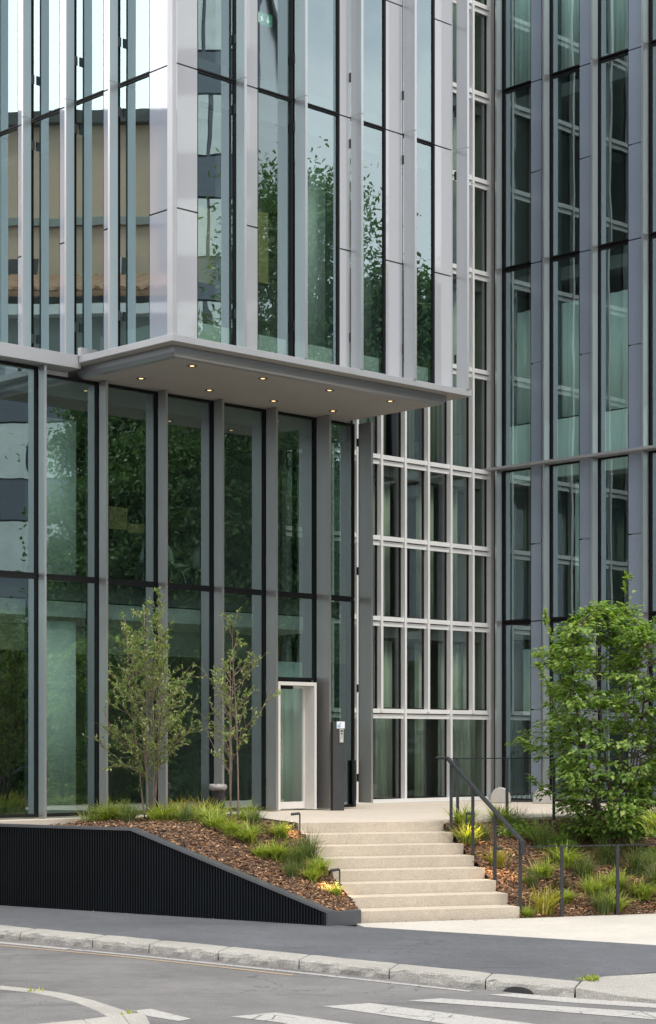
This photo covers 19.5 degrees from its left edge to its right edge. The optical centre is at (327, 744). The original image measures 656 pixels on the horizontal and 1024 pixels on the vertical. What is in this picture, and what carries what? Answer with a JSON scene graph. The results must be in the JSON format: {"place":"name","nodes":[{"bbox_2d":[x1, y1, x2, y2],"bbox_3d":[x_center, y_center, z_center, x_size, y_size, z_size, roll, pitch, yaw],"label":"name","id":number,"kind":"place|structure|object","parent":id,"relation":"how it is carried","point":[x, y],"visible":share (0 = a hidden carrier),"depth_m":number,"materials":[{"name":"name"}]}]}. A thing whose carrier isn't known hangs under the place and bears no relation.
{"place":"outdoors","nodes":[
{"label":"outdoors","id":0,"kind":"place"},
{"bbox_2d":[0,989,104,1023],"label":"island pavement","id":1,"kind":"structure","parent":0,"point":[18,1007],"depth_m":17.41,"materials":[{"name":"concrete"}]},
{"bbox_2d":[0,342,372,817],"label":"glazed wing","id":2,"kind":"structure","parent":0,"point":[146,438],"depth_m":32.60,"materials":[{"name":"grey metal"}]},
{"bbox_2d":[0,360,37,574],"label":"window","id":3,"kind":"structure","parent":2,"relation":"in","point":[31,399],"depth_m":29.57,"materials":[{"name":"grey glass"}]},
{"bbox_2d":[0,575,37,817],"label":"window","id":4,"kind":"structure","parent":2,"relation":"in","point":[31,602],"depth_m":29.57,"materials":[{"name":"grey glass"}]},
{"bbox_2d":[47,620,75,812],"bbox_3d":[-4.329,-0.435,30.235,0.860,3.050,0.016,0,0,-44],"label":"curtain","id":5,"kind":"object","parent":2,"relation":"attached to","point":[61,716],"depth_m":30.33,"materials":[{"name":"fabric"}]},
{"bbox_2d":[47,417,75,582],"bbox_3d":[-4.355,-3.870,30.205,0.940,2.580,0.016,0,0,-44],"label":"curtain","id":6,"kind":"object","parent":2,"relation":"attached to","point":[61,496],"depth_m":30.32,"materials":[{"name":"fabric"}]},
{"bbox_2d":[38,373,98,578],"bbox_3d":[-4.158,-4.180,30.025,1.155,3.116,0.335,0,0,-44],"label":"window","id":7,"kind":"structure","parent":2,"relation":"in","point":[91,409],"depth_m":30.36,"materials":[{"name":"glass"}]},
{"bbox_2d":[38,578,98,816],"bbox_3d":[-4.158,-0.732,30.025,1.155,3.693,0.335,0,0,-44],"label":"window","id":8,"kind":"structure","parent":2,"relation":"in","point":[92,604],"depth_m":30.36,"materials":[{"name":"glass"}]},
{"bbox_2d":[108,506,126,529],"bbox_3d":[-3.418,-3.680,31.099,0.370,0.360,0.030,0,0,-44],"label":"pinboard","id":9,"kind":"object","parent":2,"relation":"attached to","point":[117,517],"visible":1,"depth_m":31.08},
{"bbox_2d":[107,384,157,583],"bbox_3d":[-3.310,-4.180,30.838,1.185,3.116,0.335,0,0,-44],"label":"window","id":10,"kind":"structure","parent":2,"relation":"in","point":[150,418],"depth_m":31.19,"materials":[{"name":"grey glass"}]},
{"bbox_2d":[108,583,157,813],"bbox_3d":[-3.310,-0.732,30.838,1.185,3.693,0.335,0,0,-44],"label":"window","id":11,"kind":"structure","parent":2,"relation":"in","point":[150,592],"depth_m":31.21,"materials":[{"name":"grey metal"}]},
{"bbox_2d":[168,394,213,587],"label":"window","id":12,"kind":"structure","parent":2,"relation":"in","point":[206,426],"depth_m":32.03,"materials":[{"name":"green glass"}]},
{"bbox_2d":[168,587,213,810],"bbox_3d":[-2.451,-0.732,31.662,1.185,3.693,0.335,0,0,-44],"label":"window","id":13,"kind":"structure","parent":2,"relation":"in","point":[207,611],"depth_m":32.05,"materials":[{"name":"green metal"}]},
{"bbox_2d":[0,0,471,421],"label":"overhanging block","id":14,"kind":"structure","parent":2,"relation":"on","point":[123,156],"depth_m":30.60,"materials":[{"name":"grey metal"}]},
{"bbox_2d":[0,0,18,133],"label":"window","id":15,"kind":"structure","parent":14,"relation":"in","point":[8,8],"depth_m":31.58,"materials":[{"name":"glass"}]},
{"bbox_2d":[0,127,19,344],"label":"window","id":16,"kind":"structure","parent":14,"relation":"in","point":[9,257],"depth_m":31.57,"materials":[{"name":"glass"}]},
{"bbox_2d":[31,0,60,120],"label":"window","id":17,"kind":"structure","parent":14,"relation":"in","point":[45,14],"depth_m":30.84,"materials":[{"name":"glass"}]},
{"bbox_2d":[31,110,63,351],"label":"window","id":18,"kind":"structure","parent":14,"relation":"in","point":[45,131],"depth_m":30.84,"materials":[{"name":"glass"}]},
{"bbox_2d":[74,0,104,103],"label":"window","id":19,"kind":"structure","parent":14,"relation":"in","point":[88,14],"depth_m":30.00,"materials":[{"name":"glass"}]},
{"bbox_2d":[74,92,107,354],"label":"window","id":20,"kind":"structure","parent":14,"relation":"in","point":[89,229],"depth_m":29.98,"materials":[{"name":"glass"}]},
{"bbox_2d":[117,0,151,85],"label":"window","id":21,"kind":"structure","parent":14,"relation":"in","point":[133,15],"depth_m":29.18,"materials":[{"name":"glass"}]},
{"bbox_2d":[118,73,151,346],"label":"window","id":22,"kind":"structure","parent":14,"relation":"in","point":[134,215],"depth_m":29.16,"materials":[{"name":"glass"}]},
{"bbox_2d":[198,206,215,285],"bbox_3d":[-1.883,-7.710,29.592,0.360,1.160,0.030,0,0,-44],"label":"pinboard","id":23,"kind":"object","parent":14,"relation":"attached to","point":[206,246],"visible":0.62,"depth_m":29.58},
{"bbox_2d":[195,0,235,81],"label":"window","id":24,"kind":"structure","parent":14,"relation":"in","point":[228,6],"depth_m":29.32,"materials":[{"name":"green glass"}]},
{"bbox_2d":[196,70,235,345],"bbox_3d":[-1.791,-8.073,29.095,0.785,4.097,0.315,0,0,-44],"label":"window","id":25,"kind":"structure","parent":14,"relation":"in","point":[228,117],"depth_m":29.32,"materials":[{"name":"black metal"}]},
{"bbox_2d":[258,211,267,284],"bbox_3d":[-1.038,-7.895,30.402,0.220,1.130,0.030,0,0,-44],"label":"pinboard","id":26,"kind":"object","parent":14,"relation":"attached to","point":[262,247],"visible":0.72,"depth_m":30.39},
{"bbox_2d":[256,90,292,355],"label":"window","id":27,"kind":"structure","parent":14,"relation":"in","point":[285,134],"depth_m":30.14,"materials":[{"name":"green metal"}]},
{"bbox_2d":[256,0,292,99],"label":"window","id":28,"kind":"structure","parent":14,"relation":"in","point":[285,6],"depth_m":30.14,"materials":[{"name":"green glass"}]},
{"bbox_2d":[308,155,324,346],"bbox_3d":[-0.088,-7.860,31.289,0.800,3.500,0.010,0,0,-44],"label":"curtain","id":29,"kind":"object","parent":14,"relation":"on","point":[316,251],"visible":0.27,"depth_m":31.19,"materials":[{"name":"fabric"}]},
{"bbox_2d":[293,101,339,364],"bbox_3d":[-0.282,-8.073,30.542,1.005,4.097,0.315,0,0,-44],"label":"window","id":30,"kind":"structure","parent":14,"relation":"in","point":[332,149],"depth_m":30.83,"materials":[{"name":"glass"}]},
{"bbox_2d":[293,0,339,114],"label":"window","id":31,"kind":"structure","parent":14,"relation":"in","point":[332,7],"depth_m":30.83,"materials":[{"name":"green glass"}]},
{"bbox_2d":[348,118,385,373],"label":"window","id":32,"kind":"structure","parent":14,"relation":"in","point":[378,163],"depth_m":31.58,"materials":[{"name":"green glass"}]},
{"bbox_2d":[348,0,385,128],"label":"window","id":33,"kind":"structure","parent":14,"relation":"in","point":[378,7],"depth_m":31.58,"materials":[{"name":"green glass"}]},
{"bbox_2d":[364,175,370,356],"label":"curtain","id":34,"kind":"object","parent":14,"relation":"on","point":[367,265],"visible":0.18,"depth_m":32.00,"materials":[{"name":"fabric"}]},
{"bbox_2d":[403,188,418,365],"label":"curtain","id":35,"kind":"object","parent":14,"relation":"on","point":[417,276],"visible":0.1,"depth_m":33.14,"materials":[{"name":"white fabric"}]},
{"bbox_2d":[401,135,434,383],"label":"window","id":36,"kind":"structure","parent":14,"relation":"in","point":[427,178],"depth_m":32.40,"materials":[{"name":"green glass"}]},
{"bbox_2d":[401,0,434,144],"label":"window","id":37,"kind":"structure","parent":14,"relation":"in","point":[427,7],"depth_m":32.40,"materials":[{"name":"green glass"}]},
{"bbox_2d":[224,403,265,591],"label":"window","id":38,"kind":"structure","parent":2,"relation":"in","point":[258,434],"depth_m":32.84,"materials":[{"name":"green metal"}]},
{"bbox_2d":[224,591,265,810],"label":"window","id":39,"kind":"structure","parent":2,"relation":"in","point":[259,614],"depth_m":32.84,"materials":[{"name":"green metal"}]},
{"bbox_2d":[278,661,301,801],"bbox_3d":[-0.746,-0.175,33.671,0.953,2.570,0.064,0,0,-44],"label":"curtain","id":40,"kind":"object","parent":2,"relation":"hanging from","point":[290,759],"visible":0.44,"depth_m":33.73,"materials":[{"name":"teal fabric"}]},
{"bbox_2d":[280,686,304,808],"bbox_3d":[-0.639,0.050,33.157,0.644,2.120,0.106,0,0,-44],"label":"door","id":41,"kind":"structure","parent":2,"relation":"in","point":[300,804],"depth_m":33.37,"materials":[{"name":"white metal"}]},
{"bbox_2d":[278,412,315,594],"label":"window","id":42,"kind":"structure","parent":2,"relation":"in","point":[308,442],"depth_m":33.68,"materials":[{"name":"grey metal"}]},
{"bbox_2d":[278,595,315,679],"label":"window","id":43,"kind":"structure","parent":2,"relation":"in","point":[309,618],"depth_m":33.66,"materials":[{"name":"grey glass"}]},
{"bbox_2d":[292,602,349,803],"bbox_3d":[-0.127,-0.725,34.809,0.075,3.670,1.470,0,0,-44],"label":"window","id":44,"kind":"structure","parent":2,"relation":"in","point":[294,636],"depth_m":34.27,"materials":[{"name":"grey metal"}]},
{"bbox_2d":[292,426,349,598],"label":"window","id":45,"kind":"structure","parent":2,"relation":"in","point":[294,452],"depth_m":35.28,"materials":[{"name":"grey glass"}]},
{"bbox_2d":[314,598,354,806],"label":"window","id":46,"kind":"structure","parent":2,"relation":"in","point":[352,603],"depth_m":34.27,"materials":[{"name":"grey metal"}]},
{"bbox_2d":[316,418,354,597],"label":"window","id":47,"kind":"structure","parent":2,"relation":"in","point":[352,426],"depth_m":34.24,"materials":[{"name":"grey metal"}]},
{"bbox_2d":[0,904,655,1023],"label":"road","id":48,"kind":"structure","parent":0,"point":[198,994],"depth_m":18.99,"materials":[{"name":"grey asphalt"}]},
{"bbox_2d":[0,986,126,1016],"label":"island kerb","id":49,"kind":"structure","parent":48,"relation":"on","point":[105,1010],"depth_m":17.99,"materials":[{"name":"stone"}]},
{"bbox_2d":[42,1012,149,1023],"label":"island kerb","id":50,"kind":"structure","parent":48,"relation":"on","point":[137,1018],"depth_m":16.37,"materials":[{"name":"stone"}]},
{"bbox_2d":[72,949,471,991],"bbox_3d":[-0.798,2.446,20.940,5.922,0.001,0.151,0,0,41],"label":"edge line","id":51,"kind":"object","parent":48,"relation":"on","point":[280,970],"visible":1,"depth_m":20.73,"materials":[{"name":"white paint"}]},
{"bbox_2d":[231,1012,350,1023],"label":"crossing stripe","id":52,"kind":"object","parent":48,"relation":"on","point":[284,1018],"visible":1,"depth_m":17.06,"materials":[{"name":"white paint"}]},
{"bbox_2d":[0,925,655,1002],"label":"kerb","id":53,"kind":"structure","parent":48,"relation":"on","point":[636,988],"depth_m":20.34,"materials":[{"name":"stone"}]},
{"bbox_2d":[325,1003,531,1023],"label":"crossing stripe","id":54,"kind":"object","parent":48,"relation":"on","point":[425,1015],"visible":1,"depth_m":17.34,"materials":[{"name":"white paint"}]},
{"bbox_2d":[409,998,655,1019],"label":"crossing stripe","id":55,"kind":"object","parent":48,"relation":"on","point":[631,1014],"visible":1,"depth_m":17.74,"materials":[{"name":"white paint"}]},
{"bbox_2d":[487,993,655,1007],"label":"crossing stripe","id":56,"kind":"object","parent":48,"relation":"on","point":[587,1001],"visible":1,"depth_m":18.29,"materials":[{"name":"white paint"}]},
{"bbox_2d":[0,905,655,982],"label":"pavement","id":57,"kind":"structure","parent":0,"point":[561,959],"depth_m":22.56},
{"bbox_2d":[0,814,360,925],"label":"planter wall","id":58,"kind":"structure","parent":57,"relation":"on","point":[131,870],"depth_m":26.56,"materials":[{"name":"black metal"}]},
{"bbox_2d":[50,815,358,910],"bbox_3d":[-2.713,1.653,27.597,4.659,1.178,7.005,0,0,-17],"label":"bark mulch","id":59,"kind":"object","parent":58,"relation":"in","point":[343,900],"visible":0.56,"depth_m":26.26,"materials":[{"name":"brown wood"}]},
{"bbox_2d":[82,587,204,820],"bbox_3d":[-2.680,-0.585,28.560,1.820,3.569,1.785,0,0,29],"label":"slender tree","id":60,"kind":"object","parent":59,"relation":"on","point":[157,672],"visible":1,"depth_m":28.41,"materials":[{"name":"green plant"}]},
{"bbox_2d":[193,607,281,820],"bbox_3d":[-1.332,-0.421,28.217,1.360,3.233,1.396,0,0,0],"label":"slender tree","id":61,"kind":"object","parent":59,"relation":"on","point":[228,701],"visible":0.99,"depth_m":28.16,"materials":[{"name":"green plant"}]},
{"bbox_2d":[220,821,271,843],"bbox_3d":[-1.144,1.205,26.826,1.019,0.368,0.996,-7,5,1],"label":"grass tuft","id":62,"kind":"object","parent":59,"relation":"on","point":[249,835],"visible":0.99,"depth_m":26.79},
{"bbox_2d":[274,824,330,860],"bbox_3d":[-0.306,1.351,26.788,0.938,0.554,1.055,4,-2,9],"label":"grass tuft","id":63,"kind":"object","parent":59,"relation":"on","point":[311,843],"visible":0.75,"depth_m":26.71,"materials":[{"name":"green plant"}]},
{"bbox_2d":[298,821,519,922],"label":"stone stairs","id":64,"kind":"structure","parent":57,"relation":"on","point":[400,871],"depth_m":26.74,"materials":[{"name":"beige stone"}]},
{"bbox_2d":[0,797,655,891],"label":"terrace","id":65,"kind":"structure","parent":0,"point":[396,812],"depth_m":32.16,"materials":[{"name":"concrete"}]},
{"bbox_2d":[66,0,493,805],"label":"framed block","id":66,"kind":"structure","parent":65,"relation":"on","point":[402,628],"depth_m":38.62,"materials":[{"name":"metal"}]},
{"bbox_2d":[286,465,340,612],"bbox_3d":[-0.147,-3.860,36.622,2.302,2.800,0.074,0,0,-44],"label":"curtain","id":67,"kind":"object","parent":66,"relation":"hanging from","point":[337,526],"visible":0.09,"depth_m":36.26,"materials":[{"name":"grey fabric"}]},
{"bbox_2d":[372,477,389,615],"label":"curtain","id":68,"kind":"object","parent":66,"relation":"hanging from","point":[386,549],"visible":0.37,"depth_m":37.88,"materials":[{"name":"grey fabric"}]},
{"bbox_2d":[374,640,391,797],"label":"curtain","id":69,"kind":"object","parent":66,"relation":"hanging from","point":[382,757],"visible":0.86,"depth_m":37.83,"materials":[{"name":"grey fabric"}]},
{"bbox_2d":[414,642,423,796],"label":"curtain","id":70,"kind":"object","parent":66,"relation":"hanging from","point":[418,757],"visible":0.94,"depth_m":38.48,"materials":[{"name":"grey fabric"}]},
{"bbox_2d":[416,483,432,618],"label":"curtain","id":71,"kind":"object","parent":66,"relation":"hanging from","point":[418,552],"visible":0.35,"depth_m":38.51,"materials":[{"name":"grey fabric"}]},
{"bbox_2d":[421,291,465,466],"bbox_3d":[2.451,-7.485,39.114,1.503,3.650,0.074,0,0,-44],"label":"curtain","id":72,"kind":"object","parent":66,"relation":"hanging from","point":[437,433],"visible":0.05,"depth_m":39.23,"materials":[{"name":"grey fabric"}]},
{"bbox_2d":[452,488,456,619],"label":"curtain","id":73,"kind":"object","parent":66,"relation":"hanging from","point":[454,554],"visible":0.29,"depth_m":39.26,"materials":[{"name":"grey fabric"}]},
{"bbox_2d":[453,113,456,263],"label":"curtain","id":74,"kind":"object","parent":66,"relation":"hanging from","point":[454,192],"visible":0.06,"depth_m":39.23,"materials":[{"name":"grey fabric"}]},
{"bbox_2d":[438,643,474,795],"bbox_3d":[2.632,-0.505,39.287,1.103,3.110,0.074,0,0,-44],"label":"curtain","id":75,"kind":"object","parent":66,"relation":"hanging from","point":[463,738],"visible":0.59,"depth_m":39.36,"materials":[{"name":"grey fabric"}]},
{"bbox_2d":[330,722,344,810],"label":"intercom pillar","id":76,"kind":"structure","parent":65,"relation":"on","point":[336,766],"depth_m":33.06,"materials":[{"name":"metal"}]},
{"bbox_2d":[437,757,654,821],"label":"terrace guard","id":77,"kind":"object","parent":65,"relation":"on","point":[506,784],"visible":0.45,"depth_m":29.52,"materials":[{"name":"grey paint"}]},
{"bbox_2d":[485,0,655,801],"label":"side wing","id":78,"kind":"structure","parent":65,"relation":"on","point":[575,183],"depth_m":38.45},
{"bbox_2d":[504,0,530,93],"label":"window","id":79,"kind":"structure","parent":78,"relation":"in","point":[508,4],"depth_m":39.35,"materials":[{"name":"grey metal"}]},
{"bbox_2d":[504,265,531,465],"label":"window","id":80,"kind":"structure","parent":78,"relation":"in","point":[508,277],"depth_m":39.33,"materials":[{"name":"grey glass"}]},
{"bbox_2d":[504,623,533,799],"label":"window","id":81,"kind":"structure","parent":78,"relation":"in","point":[508,628],"depth_m":39.35,"materials":[{"name":"grey glass"}]},
{"bbox_2d":[504,468,533,621],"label":"window","id":82,"kind":"structure","parent":78,"relation":"in","point":[508,487],"depth_m":39.35,"materials":[{"name":"teal glass"}]},
{"bbox_2d":[504,84,533,268],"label":"window","id":83,"kind":"structure","parent":78,"relation":"in","point":[508,99],"depth_m":39.35,"materials":[{"name":"teal glass"}]},
{"bbox_2d":[523,649,542,714],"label":"curtain","id":84,"kind":"object","parent":78,"relation":"hanging from","point":[526,681],"visible":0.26,"depth_m":39.32,"materials":[{"name":"white fabric"}]},
{"bbox_2d":[551,620,579,800],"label":"window","id":85,"kind":"structure","parent":78,"relation":"in","point":[553,623],"depth_m":38.45,"materials":[{"name":"teal glass"}]},
{"bbox_2d":[551,0,579,77],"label":"window","id":86,"kind":"structure","parent":78,"relation":"in","point":[556,5],"depth_m":38.45,"materials":[{"name":"teal metal"}]},
{"bbox_2d":[551,254,580,458],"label":"window","id":87,"kind":"structure","parent":78,"relation":"in","point":[556,267],"depth_m":38.45,"materials":[{"name":"black glass"}]},
{"bbox_2d":[551,68,580,257],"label":"window","id":88,"kind":"structure","parent":78,"relation":"in","point":[556,85],"depth_m":38.45,"materials":[{"name":"black glass"}]},
{"bbox_2d":[551,461,581,618],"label":"window","id":89,"kind":"structure","parent":78,"relation":"in","point":[556,482],"depth_m":38.45,"materials":[{"name":"glass"}]},
{"bbox_2d":[515,0,627,84],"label":"curtain","id":90,"kind":"object","parent":78,"relation":"hanging from","point":[618,25],"visible":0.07,"depth_m":38.55,"materials":[{"name":"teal fabric"}]},
{"bbox_2d":[517,290,637,423],"bbox_3d":[5.924,-7.760,37.405,0.044,2.300,5.801,0,0,-44],"label":"curtain","id":91,"kind":"object","parent":78,"relation":"hanging from","point":[618,350],"visible":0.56,"depth_m":38.41,"materials":[{"name":"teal fabric"}]},
{"bbox_2d":[575,482,590,613],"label":"curtain","id":92,"kind":"object","parent":78,"relation":"hanging from","point":[576,546],"visible":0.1,"depth_m":38.33,"materials":[{"name":"white fabric"}]},
{"bbox_2d":[599,621,628,801],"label":"window","id":93,"kind":"structure","parent":78,"relation":"in","point":[603,685],"depth_m":37.58,"materials":[{"name":"teal metal"}]},
{"bbox_2d":[599,0,628,62],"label":"window","id":94,"kind":"structure","parent":78,"relation":"in","point":[603,4],"depth_m":37.55,"materials":[{"name":"teal glass"}]},
{"bbox_2d":[599,454,630,605],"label":"window","id":95,"kind":"structure","parent":78,"relation":"in","point":[603,475],"depth_m":37.58,"materials":[{"name":"teal glass"}]},
{"bbox_2d":[599,242,630,452],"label":"window","id":96,"kind":"structure","parent":78,"relation":"in","point":[603,255],"depth_m":37.55,"materials":[{"name":"black glass"}]},
{"bbox_2d":[599,52,630,246],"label":"window","id":97,"kind":"structure","parent":78,"relation":"in","point":[603,68],"depth_m":37.58,"materials":[{"name":"teal glass"}]},
{"bbox_2d":[650,451,655,612],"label":"window","id":98,"kind":"structure","parent":78,"relation":"in","point":[652,453],"depth_m":36.63,"materials":[{"name":"teal glass"}]},
{"bbox_2d":[650,236,655,444],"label":"window","id":99,"kind":"structure","parent":78,"relation":"in","point":[652,239],"depth_m":36.63,"materials":[{"name":"teal glass"}]},
{"bbox_2d":[650,44,655,233],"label":"window","id":100,"kind":"structure","parent":78,"relation":"in","point":[652,47],"depth_m":36.63,"materials":[{"name":"teal glass"}]},
{"bbox_2d":[355,914,655,944],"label":"paved apron","id":101,"kind":"object","parent":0,"point":[635,929],"visible":0.55,"depth_m":24.49,"materials":[{"name":"concrete"}]},
{"bbox_2d":[524,844,655,916],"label":"fence","id":102,"kind":"object","parent":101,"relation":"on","point":[562,879],"visible":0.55,"depth_m":26.04,"materials":[{"name":"grey metal"}]},
{"bbox_2d":[444,815,655,917],"bbox_3d":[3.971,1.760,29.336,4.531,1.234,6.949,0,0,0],"label":"bark mulch","id":103,"kind":"object","parent":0,"point":[505,850],"visible":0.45,"depth_m":27.65,"materials":[{"name":"brown wood"}]},
{"bbox_2d":[436,757,524,915],"bbox_3d":[2.195,1.318,27.215,0.203,2.283,2.881,0,0,-21],"label":"stair handrail","id":104,"kind":"object","parent":103,"relation":"on","point":[505,822],"visible":0.84,"depth_m":26.78,"materials":[{"name":"grey metal"}]},
{"bbox_2d":[515,811,564,850],"bbox_3d":[3.150,1.257,28.473,1.246,0.658,1.108,-6,-4,-27],"label":"grass tuft","id":105,"kind":"object","parent":103,"relation":"on","point":[537,837],"visible":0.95,"depth_m":28.43,"materials":[{"name":"green plant"}]},
{"bbox_2d":[526,881,570,914],"bbox_3d":[2.956,2.099,26.205,1.050,0.491,1.089,0,0,30],"label":"grass tuft","id":106,"kind":"object","parent":103,"relation":"on","point":[546,903],"visible":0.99,"depth_m":26.08,"materials":[{"name":"plant"}]},
{"bbox_2d":[547,805,589,844],"bbox_3d":[3.713,1.220,28.965,1.263,0.626,1.316,2,-4,8],"label":"grass tuft","id":107,"kind":"object","parent":103,"relation":"on","point":[572,835],"visible":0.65,"depth_m":28.92,"materials":[{"name":"green plant"}]},
{"bbox_2d":[505,570,655,849],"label":"leafy shrub","id":108,"kind":"object","parent":103,"relation":"on","point":[589,619],"visible":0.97,"depth_m":28.79,"materials":[{"name":"green plant"}]},
{"bbox_2d":[585,829,627,865],"bbox_3d":[4.148,1.524,28.270,0.938,0.552,1.055,-5,-1,20],"label":"grass tuft","id":109,"kind":"object","parent":103,"relation":"on","point":[608,854],"visible":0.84,"depth_m":28.23,"materials":[{"name":"green plant"}]},
{"bbox_2d":[613,836,655,875],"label":"grass tuft","id":110,"kind":"object","parent":103,"relation":"on","point":[635,865],"visible":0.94,"depth_m":28.02,"materials":[{"name":"green plant"}]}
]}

